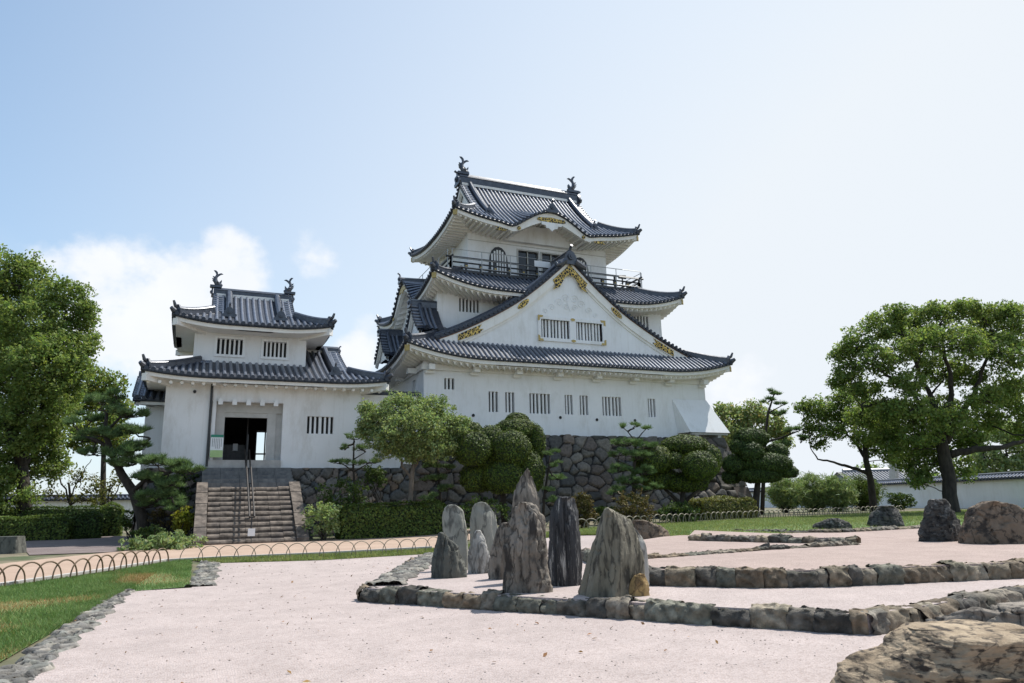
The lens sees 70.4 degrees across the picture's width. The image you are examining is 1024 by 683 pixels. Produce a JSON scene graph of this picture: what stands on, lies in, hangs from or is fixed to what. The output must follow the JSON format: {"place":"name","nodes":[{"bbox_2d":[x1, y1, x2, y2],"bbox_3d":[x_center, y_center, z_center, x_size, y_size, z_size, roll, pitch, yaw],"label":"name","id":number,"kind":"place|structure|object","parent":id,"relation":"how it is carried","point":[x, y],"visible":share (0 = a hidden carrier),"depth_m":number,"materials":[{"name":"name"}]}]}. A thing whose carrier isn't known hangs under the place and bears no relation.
{"place":"outdoors","nodes":[
{"label":"outdoors","id":0,"kind":"place"},
{"bbox_2d":[4,494,133,518],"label":"boundary wall","id":1,"kind":"structure","parent":0,"point":[123,500],"depth_m":60.03,"materials":[{"name":"white paint"}]},
{"bbox_2d":[0,557,194,661],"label":"lawn","id":2,"kind":"structure","parent":0,"point":[160,578],"depth_m":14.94,"materials":[{"name":"plant"}]},
{"bbox_2d":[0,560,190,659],"bbox_3d":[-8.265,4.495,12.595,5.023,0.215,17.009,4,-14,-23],"label":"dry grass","id":3,"kind":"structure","parent":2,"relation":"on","point":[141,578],"depth_m":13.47,"materials":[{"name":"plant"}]},
{"bbox_2d":[26,536,192,554],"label":"side path","id":4,"kind":"structure","parent":0,"point":[93,545],"depth_m":28.78,"materials":[{"name":"concrete"}]},
{"bbox_2d":[0,529,469,581],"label":"footpath","id":5,"kind":"structure","parent":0,"point":[30,569],"depth_m":23.60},
{"bbox_2d":[0,546,431,585],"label":"path kerb","id":6,"kind":"structure","parent":5,"relation":"on","point":[74,573],"depth_m":20.26,"materials":[{"name":"concrete"}]},
{"bbox_2d":[28,535,926,682],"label":"gravel court","id":7,"kind":"object","parent":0,"point":[149,653],"visible":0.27,"depth_m":8.48,"materials":[{"name":"gravel"}]},
{"bbox_2d":[44,559,717,682],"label":"fallen leaves","id":8,"kind":"object","parent":7,"relation":"on","point":[545,654],"visible":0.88,"depth_m":8.54,"materials":[{"name":"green plant"}]},
{"bbox_2d":[87,558,884,682],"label":"loose pebbles","id":9,"kind":"object","parent":7,"relation":"on","point":[446,637],"visible":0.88,"depth_m":8.66,"materials":[{"name":"stone"}]},
{"bbox_2d":[359,585,868,634],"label":"stone kerb","id":10,"kind":"structure","parent":7,"relation":"on","point":[774,615],"depth_m":9.89,"materials":[{"name":"stone"}]},
{"bbox_2d":[860,585,1023,634],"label":"stone kerb","id":11,"kind":"structure","parent":7,"relation":"on","point":[886,620],"depth_m":9.23,"materials":[{"name":"stone"}]},
{"bbox_2d":[0,508,966,666],"bbox_3d":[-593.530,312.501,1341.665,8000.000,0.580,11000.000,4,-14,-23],"label":"ground","id":12,"kind":"structure","parent":0,"point":[11,558],"depth_m":23.71,"materials":[{"name":"plant"}]},
{"bbox_2d":[0,536,26,553],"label":"stone block","id":13,"kind":"structure","parent":12,"relation":"on","point":[12,544],"depth_m":24.53,"materials":[{"name":"stone"}]},
{"bbox_2d":[0,513,75,540],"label":"hedge","id":14,"kind":"object","parent":12,"relation":"on","point":[40,527],"visible":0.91,"depth_m":35.35,"materials":[{"name":"green plant"}]},
{"bbox_2d":[0,504,101,518],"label":"hedge","id":15,"kind":"object","parent":12,"relation":"on","point":[45,510],"visible":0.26,"depth_m":40.86,"materials":[{"name":"green plant"}]},
{"bbox_2d":[0,243,104,514],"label":"camphor tree","id":16,"kind":"object","parent":12,"relation":"on","point":[49,360],"visible":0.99,"depth_m":41.73,"materials":[{"name":"green plant"}]},
{"bbox_2d":[0,589,135,682],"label":"slab edging","id":17,"kind":"object","parent":12,"relation":"on","point":[32,663],"visible":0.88,"depth_m":8.72,"materials":[{"name":"stone"}]},
{"bbox_2d":[33,459,115,508],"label":"ragged tree","id":18,"kind":"object","parent":12,"relation":"on","point":[70,499],"visible":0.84,"depth_m":45.20,"materials":[{"name":"green plant"}]},
{"bbox_2d":[0,548,168,586],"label":"hoop fence","id":19,"kind":"object","parent":12,"relation":"on","point":[57,564],"visible":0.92,"depth_m":17.56,"materials":[{"name":"metal"}]},
{"bbox_2d":[71,510,103,538],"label":"hedge","id":20,"kind":"object","parent":12,"relation":"on","point":[88,524],"visible":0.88,"depth_m":36.55,"materials":[{"name":"green plant"}]},
{"bbox_2d":[61,365,135,504],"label":"broadleaf tree","id":21,"kind":"object","parent":12,"relation":"on","point":[97,384],"visible":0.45,"depth_m":49.98,"materials":[{"name":"green plant"}]},
{"bbox_2d":[88,469,131,507],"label":"ragged tree","id":22,"kind":"object","parent":12,"relation":"on","point":[108,489],"visible":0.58,"depth_m":43.06,"materials":[{"name":"green plant"}]},
{"bbox_2d":[99,501,124,535],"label":"hedge","id":23,"kind":"object","parent":12,"relation":"on","point":[111,526],"visible":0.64,"depth_m":39.42,"materials":[{"name":"green plant"}]},
{"bbox_2d":[117,509,133,539],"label":"shrub","id":24,"kind":"object","parent":12,"relation":"on","point":[125,521],"visible":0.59,"depth_m":33.34,"materials":[{"name":"green plant"}]},
{"bbox_2d":[59,386,206,540],"bbox_3d":[-16.255,5.140,30.825,7.812,6.766,2.191,-5,-13,16],"label":"pine tree","id":25,"kind":"object","parent":12,"relation":"on","point":[122,455],"visible":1,"depth_m":30.64,"materials":[{"name":"green plant"}]},
{"bbox_2d":[129,524,166,538],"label":"shrub","id":26,"kind":"object","parent":12,"relation":"on","point":[146,532],"visible":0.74,"depth_m":28.44,"materials":[{"name":"green plant"}]},
{"bbox_2d":[146,508,176,534],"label":"shrub","id":27,"kind":"object","parent":12,"relation":"on","point":[161,512],"visible":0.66,"depth_m":30.93,"materials":[{"name":"green plant"}]},
{"bbox_2d":[117,529,208,551],"bbox_3d":[-12.208,6.967,25.335,2.637,0.806,1.920,-1,-13,-2],"label":"shrub","id":28,"kind":"object","parent":12,"relation":"on","point":[178,540],"visible":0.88,"depth_m":25.04,"materials":[{"name":"green plant"}]},
{"bbox_2d":[171,505,194,536],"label":"shrub","id":29,"kind":"object","parent":12,"relation":"on","point":[183,520],"visible":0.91,"depth_m":29.19,"materials":[{"name":"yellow plant"}]},
{"bbox_2d":[170,471,199,510],"bbox_3d":[-14.587,7.233,32.019,1.378,3.162,1.402,-2,-13,4],"label":"shrub","id":30,"kind":"object","parent":12,"relation":"on","point":[182,489],"visible":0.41,"depth_m":31.96,"materials":[{"name":"green plant"}]},
{"bbox_2d":[183,560,221,587],"bbox_3d":[-7.605,5.743,18.135,0.739,0.227,5.965,3,-13,-20],"label":"slab edging","id":31,"kind":"object","parent":12,"relation":"on","point":[206,572],"visible":0.96,"depth_m":17.50,"materials":[{"name":"stone"}]},
{"bbox_2d":[192,468,308,545],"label":"stone staircase","id":32,"kind":"structure","parent":12,"relation":"on","point":[223,516],"depth_m":29.91,"materials":[{"name":"stone"}]},
{"bbox_2d":[244,434,254,538],"bbox_3d":[-11.138,6.053,30.781,0.248,4.680,5.236,4,-14,-23],"label":"handrail","id":33,"kind":"object","parent":32,"relation":"attached to","point":[248,487],"visible":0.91,"depth_m":30.50,"materials":[{"name":"metal"}]},
{"bbox_2d":[131,270,420,539],"bbox_3d":[-12.560,3.330,38.840,13.490,13.904,11.182,4,-14,-23],"label":"gatehouse","id":34,"kind":"object","parent":12,"relation":"on","point":[282,377],"visible":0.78,"depth_m":34.96,"materials":[{"name":"paint"}]},
{"bbox_2d":[209,435,223,459],"bbox_3d":[-13.425,4.803,33.009,0.561,1.123,0.156,4,-14,-23],"label":"notice board","id":35,"kind":"object","parent":34,"relation":"attached to","point":[216,445],"visible":1,"depth_m":32.96,"materials":[{"name":"paper"}]},
{"bbox_2d":[214,335,245,357],"bbox_3d":[-13.875,0.282,35.709,1.412,1.023,0.310,4,-14,-23],"label":"window","id":36,"kind":"structure","parent":34,"relation":"in","point":[222,348],"depth_m":35.72,"materials":[{"name":"white paint"}]},
{"bbox_2d":[261,339,288,359],"bbox_3d":[-11.929,0.427,36.536,1.330,1.023,0.310,4,-14,-23],"label":"window","id":37,"kind":"structure","parent":34,"relation":"in","point":[275,351],"depth_m":36.55,"materials":[{"name":"white paint"}]},
{"bbox_2d":[307,416,332,433],"bbox_3d":[-9.353,4.084,35.329,1.240,0.830,0.190,4,-14,-23],"label":"window","id":38,"kind":"structure","parent":34,"relation":"in","point":[315,425],"depth_m":35.33,"materials":[{"name":"white paint"}]},
{"bbox_2d":[300,501,343,540],"bbox_3d":[-7.704,7.283,29.363,1.537,1.648,1.309,10,-17,-42],"label":"shrub","id":39,"kind":"object","parent":12,"relation":"on","point":[325,513],"visible":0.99,"depth_m":29.23,"materials":[{"name":"green plant"}]},
{"bbox_2d":[315,476,369,508],"bbox_3d":[-7.402,7.269,31.759,2.422,2.692,1.676,4,-14,-23],"label":"shrub","id":40,"kind":"object","parent":12,"relation":"on","point":[348,498],"visible":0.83,"depth_m":31.82,"materials":[{"name":"green plant"}]},
{"bbox_2d":[327,432,380,503],"bbox_3d":[-7.161,6.268,33.103,2.536,4.340,1.143,0,-13,-5],"label":"pine tree","id":41,"kind":"object","parent":12,"relation":"on","point":[345,446],"visible":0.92,"depth_m":33.20,"materials":[{"name":"green plant"}]},
{"bbox_2d":[362,465,387,505],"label":"shrub","id":42,"kind":"object","parent":12,"relation":"on","point":[379,477],"visible":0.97,"depth_m":33.36,"materials":[{"name":"green plant"}]},
{"bbox_2d":[334,499,446,539],"bbox_3d":[-5.135,7.617,31.215,4.871,1.696,1.380,5,-14,-25],"label":"hedge","id":43,"kind":"object","parent":12,"relation":"on","point":[389,520],"visible":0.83,"depth_m":30.68,"materials":[{"name":"green plant"}]},
{"bbox_2d":[351,389,472,504],"bbox_3d":[-4.417,5.130,32.431,5.127,6.220,3.394,4,-14,-23],"label":"maple tree","id":44,"kind":"object","parent":12,"relation":"on","point":[396,429],"visible":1,"depth_m":32.27,"materials":[{"name":"green plant"}]},
{"bbox_2d":[418,455,455,502],"bbox_3d":[-3.449,6.509,33.446,1.958,3.408,1.528,4,-14,-23],"label":"pine tree","id":45,"kind":"object","parent":12,"relation":"on","point":[438,478],"visible":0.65,"depth_m":33.34,"materials":[{"name":"green plant"}]},
{"bbox_2d":[458,494,511,527],"bbox_3d":[-1.260,7.490,31.634,2.458,1.711,2.502,-8,-14,27],"label":"shrub","id":46,"kind":"object","parent":12,"relation":"on","point":[497,506],"visible":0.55,"depth_m":31.47,"materials":[{"name":"green plant"}]},
{"bbox_2d":[453,412,545,522],"bbox_3d":[-0.575,5.811,33.476,4.566,5.293,2.798,2,-13,-14],"label":"clipped evergreen","id":47,"kind":"object","parent":12,"relation":"on","point":[501,457],"visible":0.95,"depth_m":32.71,"materials":[{"name":"green plant"}]},
{"bbox_2d":[541,447,567,515],"bbox_3d":[1.850,6.587,33.534,1.389,3.467,1.234,4,-14,-23],"label":"pine tree","id":48,"kind":"object","parent":12,"relation":"on","point":[546,489],"visible":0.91,"depth_m":33.49,"materials":[{"name":"green plant"}]},
{"bbox_2d":[374,156,761,526],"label":"castle keep","id":49,"kind":"structure","parent":12,"relation":"on","point":[513,302],"depth_m":44.02,"materials":[{"name":"tile"},{"name":"white plaster"},{"name":"stone"}]},
{"bbox_2d":[459,298,476,312],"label":"window","id":50,"kind":"structure","parent":49,"relation":"in","point":[465,305],"depth_m":43.88,"materials":[{"name":"white paint"}]},
{"bbox_2d":[489,392,495,411],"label":"window","id":51,"kind":"structure","parent":49,"relation":"in","point":[492,395],"depth_m":40.79,"materials":[{"name":"white paint"}]},
{"bbox_2d":[488,247,507,274],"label":"bell window","id":52,"kind":"structure","parent":49,"relation":"in","point":[497,250],"depth_m":47.61,"materials":[{"name":"black paint"}]},
{"bbox_2d":[505,392,512,412],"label":"window","id":53,"kind":"structure","parent":49,"relation":"in","point":[508,396],"depth_m":41.19,"materials":[{"name":"white paint"}]},
{"bbox_2d":[517,249,539,277],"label":"sliding door","id":54,"kind":"structure","parent":49,"relation":"in","point":[525,253],"depth_m":48.67,"materials":[{"name":"black glass"}]},
{"bbox_2d":[529,393,547,413],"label":"window","id":55,"kind":"structure","parent":49,"relation":"in","point":[538,402],"depth_m":41.93,"materials":[{"name":"white paint"}]},
{"bbox_2d":[540,252,560,274],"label":"sliding door","id":56,"kind":"structure","parent":49,"relation":"in","point":[546,257],"depth_m":49.32,"materials":[{"name":"grey glass"}]},
{"bbox_2d":[602,397,618,415],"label":"window","id":57,"kind":"structure","parent":49,"relation":"in","point":[610,405],"depth_m":43.78,"materials":[{"name":"white paint"}]},
{"bbox_2d":[572,491,598,527],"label":"shrub","id":58,"kind":"object","parent":12,"relation":"on","point":[585,509],"visible":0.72,"depth_m":29.99,"materials":[{"name":"green plant"}]},
{"bbox_2d":[611,487,656,523],"bbox_3d":[5.276,7.013,30.796,2.031,1.689,1.532,4,-14,-23],"label":"shrub","id":59,"kind":"object","parent":12,"relation":"on","point":[629,509],"visible":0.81,"depth_m":30.58,"materials":[{"name":"green plant"}]},
{"bbox_2d":[605,420,663,516],"bbox_3d":[5.635,6.064,33.764,2.982,4.961,1.924,4,-14,-23],"label":"pine tree","id":60,"kind":"object","parent":12,"relation":"on","point":[636,454],"visible":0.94,"depth_m":33.67,"materials":[{"name":"green plant"}]},
{"bbox_2d":[632,434,722,518],"bbox_3d":[8.092,6.619,35.277,4.563,4.300,3.132,-2,-13,4],"label":"clipped evergreen","id":61,"kind":"object","parent":12,"relation":"on","point":[697,460],"visible":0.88,"depth_m":34.76,"materials":[{"name":"green plant"}]},
{"bbox_2d":[657,500,700,522],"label":"shrub","id":62,"kind":"object","parent":12,"relation":"on","point":[677,508],"visible":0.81,"depth_m":32.80,"materials":[{"name":"green plant"}]},
{"bbox_2d":[684,495,757,519],"bbox_3d":[10.936,8.756,38.331,4.543,1.318,1.796,8,-15,-35],"label":"hedge","id":63,"kind":"object","parent":12,"relation":"on","point":[724,503],"visible":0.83,"depth_m":37.65,"materials":[{"name":"green plant"}]},
{"bbox_2d":[713,397,795,454],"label":"leafy tree","id":64,"kind":"object","parent":12,"relation":"on","point":[748,415],"visible":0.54,"depth_m":49.46,"materials":[{"name":"green plant"}]},
{"bbox_2d":[721,427,799,516],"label":"clipped evergreen","id":65,"kind":"object","parent":12,"relation":"on","point":[752,460],"visible":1,"depth_m":40.86,"materials":[{"name":"green plant"}]},
{"bbox_2d":[758,388,809,514],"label":"pine tree","id":66,"kind":"object","parent":12,"relation":"on","point":[788,430],"visible":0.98,"depth_m":46.71,"materials":[{"name":"green plant"}]},
{"bbox_2d":[760,477,810,512],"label":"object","id":67,"kind":"object","parent":12,"relation":"on","point":[780,493],"visible":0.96,"depth_m":50.31,"materials":[{"name":"green plant"}]},
{"bbox_2d":[798,471,830,511],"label":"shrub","id":68,"kind":"object","parent":12,"relation":"on","point":[812,482],"visible":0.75,"depth_m":51.22,"materials":[{"name":"green plant"}]},
{"bbox_2d":[816,471,860,511],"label":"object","id":69,"kind":"object","parent":12,"relation":"on","point":[836,490],"visible":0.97,"depth_m":50.78,"materials":[{"name":"green plant"}]},
{"bbox_2d":[787,382,904,511],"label":"camphor tree","id":70,"kind":"object","parent":12,"relation":"on","point":[822,410],"visible":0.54,"depth_m":47.49,"materials":[{"name":"green plant"}]},
{"bbox_2d":[844,473,888,510],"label":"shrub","id":71,"kind":"object","parent":12,"relation":"on","point":[864,497],"visible":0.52,"depth_m":51.84,"materials":[{"name":"green plant"}]},
{"bbox_2d":[885,492,917,509],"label":"shrub","id":72,"kind":"object","parent":12,"relation":"on","point":[894,499],"visible":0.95,"depth_m":52.40,"materials":[{"name":"green plant"}]},
{"bbox_2d":[832,621,1023,682],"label":"boulder","id":73,"kind":"object","parent":12,"relation":"on","point":[971,652],"visible":1,"depth_m":5.60,"materials":[{"name":"stone"}]},
{"bbox_2d":[877,471,1023,508],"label":"boundary wall","id":74,"kind":"structure","parent":12,"relation":"on","point":[1005,487],"depth_m":51.39,"materials":[{"name":"white paint"}]},
{"bbox_2d":[925,601,1023,625],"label":"boulder","id":75,"kind":"object","parent":12,"relation":"on","point":[1009,612],"visible":0.35,"depth_m":7.25,"materials":[{"name":"stone"}]},
{"bbox_2d":[965,414,1023,473],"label":"broadleaf tree","id":76,"kind":"object","parent":12,"relation":"on","point":[996,462],"visible":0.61,"depth_m":60.60,"materials":[{"name":"green plant"}]},
{"bbox_2d":[0,0,1023,494],"label":"sky","id":77,"kind":"structure","parent":0,"point":[804,169],"materials":[{"name":"blue"}]},
{"bbox_2d":[193,508,1023,562],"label":"back lawn","id":78,"kind":"structure","parent":0,"point":[714,529],"depth_m":25.72,"materials":[{"name":"plant"}]},
{"bbox_2d":[179,528,469,561],"bbox_3d":[-4.694,6.424,22.886,10.253,0.671,2.501,9,-16,-38],"label":"hoop fence","id":79,"kind":"object","parent":78,"relation":"on","point":[312,542],"visible":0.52,"depth_m":21.47,"materials":[{"name":"metal"}]},
{"bbox_2d":[632,520,669,539],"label":"boulder","id":80,"kind":"object","parent":78,"relation":"on","point":[645,529],"visible":0.78,"depth_m":23.32,"materials":[{"name":"stone"}]},
{"bbox_2d":[546,505,903,527],"bbox_3d":[12.540,8.624,35.862,27.662,0.623,0.929,8,-16,-36],"label":"hoop fence","id":81,"kind":"object","parent":78,"relation":"on","point":[742,514],"visible":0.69,"depth_m":35.31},
{"bbox_2d":[812,518,851,528],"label":"boulder","id":82,"kind":"object","parent":78,"relation":"on","point":[832,523],"visible":0.93,"depth_m":25.02,"materials":[{"name":"stone"}]},
{"bbox_2d":[867,505,904,526],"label":"boulder","id":83,"kind":"object","parent":78,"relation":"on","point":[886,515],"visible":0.96,"depth_m":26.05,"materials":[{"name":"stone"}]},
{"bbox_2d":[824,297,1023,512],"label":"camphor tree","id":84,"kind":"object","parent":78,"relation":"on","point":[935,433],"visible":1,"depth_m":41.04,"materials":[{"name":"green plant"}]},
{"bbox_2d":[365,546,1023,633],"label":"gravel terrace","id":85,"kind":"structure","parent":0,"point":[851,597],"depth_m":10.78,"materials":[{"name":"gravel"}]},
{"bbox_2d":[356,555,420,600],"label":"stone kerb","id":86,"kind":"structure","parent":85,"relation":"on","point":[359,590],"depth_m":12.64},
{"bbox_2d":[364,552,432,584],"bbox_3d":[-2.202,5.093,16.563,0.799,0.109,7.797,-1,-13,0],"label":"slab edging","id":87,"kind":"object","parent":85,"relation":"on","point":[401,574],"visible":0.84,"depth_m":14.73,"materials":[{"name":"stone"}]},
{"bbox_2d":[431,532,466,578],"bbox_3d":[-1.250,4.202,14.128,0.660,0.973,0.509,4,-14,-23],"label":"standing rock","id":88,"kind":"object","parent":85,"relation":"on","point":[448,561],"visible":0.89,"depth_m":13.95,"materials":[{"name":"stone"}]},
{"bbox_2d":[442,504,467,569],"bbox_3d":[-1.222,4.280,15.674,0.572,1.495,0.297,-3,-13,10],"label":"standing rock","id":89,"kind":"object","parent":85,"relation":"on","point":[454,525],"visible":0.66,"depth_m":15.62,"materials":[{"name":"stone"}]},
{"bbox_2d":[467,530,489,573],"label":"standing rock","id":90,"kind":"object","parent":85,"relation":"on","point":[478,556],"visible":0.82,"depth_m":14.75,"materials":[{"name":"stone"}]},
{"bbox_2d":[470,502,497,554],"bbox_3d":[-0.636,4.407,16.409,0.634,1.542,0.210,-1,-13,1],"label":"standing rock","id":91,"kind":"object","parent":85,"relation":"on","point":[483,519],"visible":0.57,"depth_m":16.42,"materials":[{"name":"stone"}]},
{"bbox_2d":[488,522,508,579],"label":"standing rock","id":92,"kind":"object","parent":85,"relation":"on","point":[495,567],"visible":0.52,"depth_m":13.56,"materials":[{"name":"stone"}]},
{"bbox_2d":[511,468,540,517],"bbox_3d":[0.264,3.348,13.037,0.564,2.107,0.378,4,-14,-23],"label":"standing rock","id":93,"kind":"object","parent":85,"relation":"on","point":[525,490],"visible":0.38,"depth_m":13.11,"materials":[{"name":"stone"}]},
{"bbox_2d":[500,502,552,592],"bbox_3d":[0.243,3.339,11.632,0.796,1.513,0.615,4,-14,-23],"label":"standing rock","id":94,"kind":"object","parent":85,"relation":"on","point":[523,543],"visible":0.91,"depth_m":11.45,"materials":[{"name":"stone"}]},
{"bbox_2d":[547,496,582,586],"bbox_3d":[0.885,3.455,12.384,0.601,1.587,0.302,-3,-13,6],"label":"standing rock","id":95,"kind":"object","parent":85,"relation":"on","point":[564,563],"visible":0.94,"depth_m":12.33,"materials":[{"name":"stone"}]},
{"bbox_2d":[578,507,644,596],"bbox_3d":[1.456,3.225,10.979,1.008,1.403,0.556,-5,-13,17],"label":"standing rock","id":96,"kind":"object","parent":85,"relation":"on","point":[614,565],"visible":0.89,"depth_m":10.84,"materials":[{"name":"stone"}]},
{"bbox_2d":[629,573,649,596],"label":"standing rock","id":97,"kind":"object","parent":85,"relation":"on","point":[639,585],"visible":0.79,"depth_m":10.71,"materials":[{"name":"stone"}]},
{"bbox_2d":[634,528,649,583],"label":"standing rock","id":98,"kind":"object","parent":85,"relation":"on","point":[643,547],"visible":0.23,"depth_m":11.60,"materials":[{"name":"stone"}]},
{"bbox_2d":[649,558,1023,587],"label":"stone kerb","id":99,"kind":"structure","parent":85,"relation":"on","point":[739,577],"depth_m":11.56,"materials":[{"name":"stone"}]},
{"bbox_2d":[689,530,856,541],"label":"gravel terrace","id":100,"kind":"structure","parent":0,"point":[744,534],"depth_m":20.44,"materials":[{"name":"gravel"}]},
{"bbox_2d":[583,529,1023,585],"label":"gravel terrace","id":101,"kind":"structure","parent":0,"point":[902,547],"depth_m":14.64,"materials":[{"name":"gravel"}]},
{"bbox_2d":[647,540,860,558],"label":"stone kerb","id":102,"kind":"structure","parent":101,"relation":"on","point":[768,546],"depth_m":16.00,"materials":[{"name":"stone"}]},
{"bbox_2d":[688,532,860,542],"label":"stone kerb","id":103,"kind":"structure","parent":101,"relation":"on","point":[777,538],"depth_m":18.76,"materials":[{"name":"stone"}]},
{"bbox_2d":[733,525,961,532],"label":"stone kerb","id":104,"kind":"structure","parent":101,"relation":"on","point":[862,529],"depth_m":23.76,"materials":[{"name":"stone"}]},
{"bbox_2d":[918,499,960,541],"bbox_3d":[10.617,4.511,18.095,1.150,1.152,0.851,4,-14,-23],"label":"standing rock","id":105,"kind":"object","parent":101,"relation":"on","point":[940,522],"visible":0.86,"depth_m":17.90,"materials":[{"name":"stone"}]},
{"bbox_2d":[958,501,1023,543],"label":"boulder","id":106,"kind":"object","parent":101,"relation":"on","point":[991,522],"visible":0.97,"depth_m":16.61,"materials":[{"name":"stone"}]},
{"bbox_2d":[749,485,862,507],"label":"boundary wall","id":107,"kind":"structure","parent":0,"point":[768,504],"depth_m":80.03,"materials":[{"name":"white paint"}]},
{"bbox_2d":[835,468,913,479],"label":"tiled house","id":108,"kind":"structure","parent":0,"point":[880,473],"depth_m":101.25,"materials":[{"name":"paint"}]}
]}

